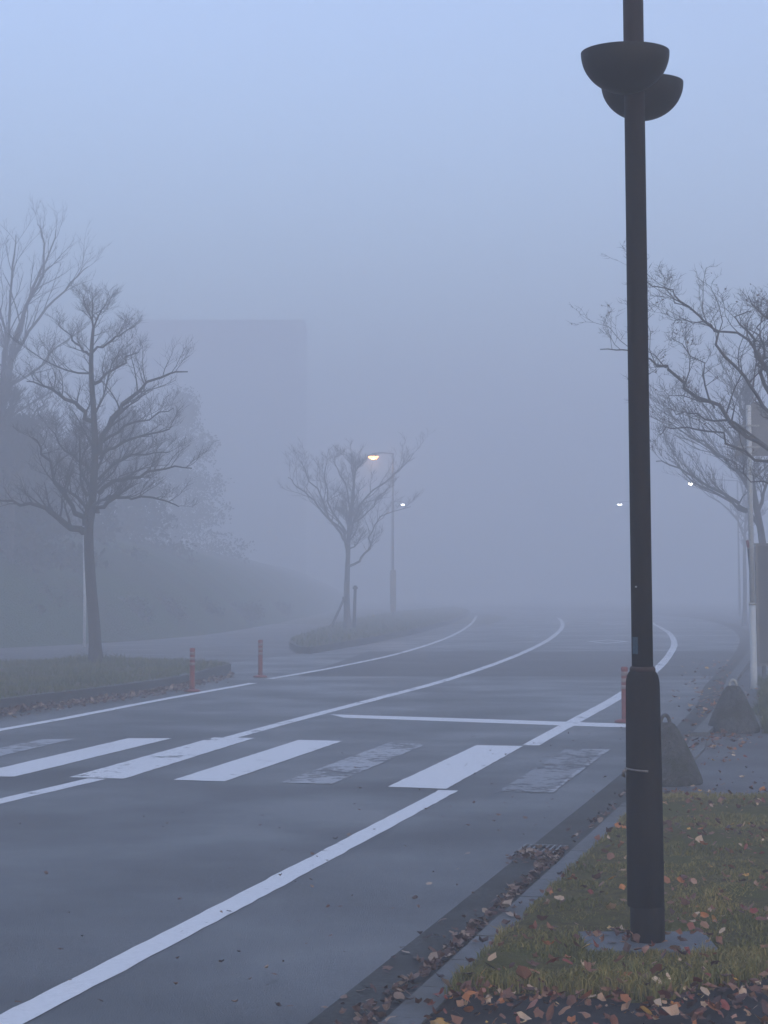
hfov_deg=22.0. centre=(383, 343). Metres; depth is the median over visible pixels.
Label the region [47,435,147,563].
evergreen tree
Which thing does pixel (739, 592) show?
street lamp
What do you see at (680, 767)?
concrete weight
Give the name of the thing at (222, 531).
window
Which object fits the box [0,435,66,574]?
evergreen tree
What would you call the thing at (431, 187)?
sky
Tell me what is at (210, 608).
shrub
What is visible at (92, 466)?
bare tree
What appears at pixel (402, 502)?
street lamp
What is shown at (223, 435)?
window
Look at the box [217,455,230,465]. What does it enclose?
window
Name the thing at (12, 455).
bare tree
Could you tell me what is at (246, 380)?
building
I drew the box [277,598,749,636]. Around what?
ground
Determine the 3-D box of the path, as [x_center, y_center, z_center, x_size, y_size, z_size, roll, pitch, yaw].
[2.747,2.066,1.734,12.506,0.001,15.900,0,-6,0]
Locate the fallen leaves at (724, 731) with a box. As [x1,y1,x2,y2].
[667,660,767,792]
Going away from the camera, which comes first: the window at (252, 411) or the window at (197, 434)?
the window at (197, 434)
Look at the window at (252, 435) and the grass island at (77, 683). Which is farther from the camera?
the window at (252, 435)
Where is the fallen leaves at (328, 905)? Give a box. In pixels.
[15,715,621,1006]
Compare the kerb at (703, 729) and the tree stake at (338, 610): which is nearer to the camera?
the kerb at (703, 729)
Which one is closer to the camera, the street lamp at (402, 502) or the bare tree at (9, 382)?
the bare tree at (9, 382)
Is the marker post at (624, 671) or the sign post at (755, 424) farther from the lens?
the sign post at (755, 424)
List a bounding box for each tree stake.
[330,596,345,629]
[353,586,357,628]
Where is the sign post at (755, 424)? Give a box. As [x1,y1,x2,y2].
[734,401,767,688]
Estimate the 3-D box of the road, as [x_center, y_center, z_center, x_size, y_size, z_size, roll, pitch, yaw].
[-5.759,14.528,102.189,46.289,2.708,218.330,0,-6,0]
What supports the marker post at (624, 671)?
on the road
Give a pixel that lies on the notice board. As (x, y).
(761, 571)
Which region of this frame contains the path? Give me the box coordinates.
[423,975,767,1023]
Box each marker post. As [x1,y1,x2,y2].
[184,648,199,691]
[253,640,266,677]
[615,667,627,722]
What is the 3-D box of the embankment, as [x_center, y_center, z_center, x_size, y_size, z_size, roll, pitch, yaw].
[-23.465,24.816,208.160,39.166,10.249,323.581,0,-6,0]
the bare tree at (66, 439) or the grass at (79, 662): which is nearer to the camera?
the grass at (79, 662)
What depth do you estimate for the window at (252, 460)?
254.86 m
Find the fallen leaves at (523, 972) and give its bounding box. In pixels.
[457,786,767,987]
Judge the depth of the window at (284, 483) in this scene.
254.49 m
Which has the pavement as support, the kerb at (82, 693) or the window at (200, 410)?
the kerb at (82, 693)
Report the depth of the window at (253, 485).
254.49 m
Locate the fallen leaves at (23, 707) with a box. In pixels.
[0,671,234,717]
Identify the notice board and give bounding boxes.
[754,543,767,681]
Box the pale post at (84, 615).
[83,535,85,646]
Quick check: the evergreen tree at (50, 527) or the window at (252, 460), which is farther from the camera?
the window at (252, 460)
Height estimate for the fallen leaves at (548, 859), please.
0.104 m
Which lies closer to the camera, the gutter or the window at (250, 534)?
the gutter
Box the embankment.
[0,534,360,647]
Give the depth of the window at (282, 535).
253.81 m
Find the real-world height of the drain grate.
0.015 m
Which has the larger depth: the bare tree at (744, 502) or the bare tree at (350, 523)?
the bare tree at (744, 502)
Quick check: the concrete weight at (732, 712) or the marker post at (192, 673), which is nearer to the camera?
the concrete weight at (732, 712)
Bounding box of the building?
[117,320,308,573]
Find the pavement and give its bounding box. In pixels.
[0,624,488,662]
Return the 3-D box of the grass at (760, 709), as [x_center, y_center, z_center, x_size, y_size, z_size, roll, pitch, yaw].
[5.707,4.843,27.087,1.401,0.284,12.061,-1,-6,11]
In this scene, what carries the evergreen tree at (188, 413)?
on the embankment
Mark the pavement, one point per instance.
(236, 646)
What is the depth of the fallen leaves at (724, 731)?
21.28 m
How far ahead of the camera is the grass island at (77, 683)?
32.34 m
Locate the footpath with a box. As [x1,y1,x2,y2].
[343,604,767,796]
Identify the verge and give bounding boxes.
[452,796,767,1002]
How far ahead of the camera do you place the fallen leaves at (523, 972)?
10.04 m
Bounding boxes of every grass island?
[0,659,219,697]
[290,607,468,646]
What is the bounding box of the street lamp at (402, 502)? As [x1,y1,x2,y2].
[391,501,404,569]
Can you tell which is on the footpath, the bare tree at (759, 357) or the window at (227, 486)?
the bare tree at (759, 357)
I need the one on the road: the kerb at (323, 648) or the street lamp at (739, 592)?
the kerb at (323, 648)
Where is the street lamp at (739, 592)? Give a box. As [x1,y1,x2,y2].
[688,479,740,616]
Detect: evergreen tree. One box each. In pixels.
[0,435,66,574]
[1,413,111,575]
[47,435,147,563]
[88,405,199,563]
[116,379,254,563]
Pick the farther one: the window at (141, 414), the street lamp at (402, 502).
the window at (141, 414)
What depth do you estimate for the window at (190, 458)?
254.80 m
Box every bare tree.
[0,197,105,428]
[0,278,216,662]
[0,334,34,441]
[0,379,73,563]
[19,400,111,542]
[276,426,434,628]
[566,241,767,483]
[624,339,767,542]
[664,402,767,627]
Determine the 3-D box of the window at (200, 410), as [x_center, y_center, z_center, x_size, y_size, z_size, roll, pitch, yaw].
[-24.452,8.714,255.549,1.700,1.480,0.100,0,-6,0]
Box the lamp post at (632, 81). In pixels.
[578,0,717,956]
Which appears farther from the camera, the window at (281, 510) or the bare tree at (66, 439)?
the window at (281, 510)
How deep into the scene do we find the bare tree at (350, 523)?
70.80 m
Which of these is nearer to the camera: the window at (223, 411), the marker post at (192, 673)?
the marker post at (192, 673)
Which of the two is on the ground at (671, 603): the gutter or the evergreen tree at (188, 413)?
the gutter
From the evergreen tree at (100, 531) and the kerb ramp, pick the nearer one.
the kerb ramp
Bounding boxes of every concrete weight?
[661,713,702,786]
[708,678,759,733]
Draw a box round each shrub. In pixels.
[200,596,224,617]
[226,600,264,624]
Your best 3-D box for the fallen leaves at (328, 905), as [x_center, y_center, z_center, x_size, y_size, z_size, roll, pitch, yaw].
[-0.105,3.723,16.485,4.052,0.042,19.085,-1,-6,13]
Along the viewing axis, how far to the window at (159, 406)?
255.55 m
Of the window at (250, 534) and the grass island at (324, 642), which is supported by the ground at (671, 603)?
the grass island at (324, 642)
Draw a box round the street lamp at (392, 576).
[368,452,395,616]
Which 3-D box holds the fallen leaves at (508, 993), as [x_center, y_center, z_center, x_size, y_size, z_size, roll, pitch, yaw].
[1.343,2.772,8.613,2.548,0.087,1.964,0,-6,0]
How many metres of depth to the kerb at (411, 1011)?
9.64 m
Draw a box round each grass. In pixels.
[0,650,228,697]
[751,673,767,733]
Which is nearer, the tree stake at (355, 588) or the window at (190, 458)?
the tree stake at (355, 588)
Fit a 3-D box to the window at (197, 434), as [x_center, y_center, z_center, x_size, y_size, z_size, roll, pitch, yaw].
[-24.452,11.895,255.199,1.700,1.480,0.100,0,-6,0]
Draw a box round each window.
[133,406,142,416]
[159,406,171,416]
[188,430,200,441]
[188,455,200,465]
[188,530,200,539]
[193,406,201,416]
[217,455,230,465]
[217,480,230,490]
[217,505,229,515]
[217,530,229,540]
[218,406,230,416]
[218,430,230,441]
[246,505,259,515]
[246,530,259,540]
[247,406,259,416]
[247,430,259,441]
[247,455,259,465]
[247,480,259,490]
[276,430,289,441]
[276,455,289,465]
[276,480,288,490]
[276,505,288,515]
[276,530,288,540]
[277,406,289,416]
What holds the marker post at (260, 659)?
on the road
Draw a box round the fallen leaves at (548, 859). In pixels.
[320,789,625,1023]
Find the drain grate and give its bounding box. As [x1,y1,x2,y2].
[511,844,567,858]
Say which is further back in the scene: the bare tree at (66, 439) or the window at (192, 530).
the window at (192, 530)
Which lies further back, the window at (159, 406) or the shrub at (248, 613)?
the window at (159, 406)
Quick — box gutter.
[308,606,749,1023]
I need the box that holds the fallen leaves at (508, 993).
[413,968,767,1023]
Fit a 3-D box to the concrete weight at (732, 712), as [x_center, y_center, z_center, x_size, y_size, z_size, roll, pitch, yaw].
[3.856,3.983,21.783,0.582,0.581,0.581,1,-6,-6]
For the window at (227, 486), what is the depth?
254.49 m
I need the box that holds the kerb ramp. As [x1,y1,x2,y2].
[687,736,707,759]
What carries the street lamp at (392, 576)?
on the grass island at (324, 642)
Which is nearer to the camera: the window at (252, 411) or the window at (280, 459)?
the window at (280, 459)
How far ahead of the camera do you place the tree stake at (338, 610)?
70.39 m
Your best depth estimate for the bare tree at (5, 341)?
66.57 m
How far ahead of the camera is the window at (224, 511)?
254.18 m
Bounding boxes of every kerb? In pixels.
[0,658,230,710]
[289,607,469,653]
[379,803,625,1023]
[691,647,749,737]
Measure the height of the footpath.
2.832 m
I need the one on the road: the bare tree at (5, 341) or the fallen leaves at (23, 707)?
the fallen leaves at (23, 707)
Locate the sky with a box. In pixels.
[0,0,767,597]
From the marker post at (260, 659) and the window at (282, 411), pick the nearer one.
the marker post at (260, 659)
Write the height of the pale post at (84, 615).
3.157 m
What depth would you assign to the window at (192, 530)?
253.81 m
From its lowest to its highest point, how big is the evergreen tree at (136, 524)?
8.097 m
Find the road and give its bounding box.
[0,606,739,1023]
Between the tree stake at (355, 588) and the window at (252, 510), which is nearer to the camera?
the tree stake at (355, 588)

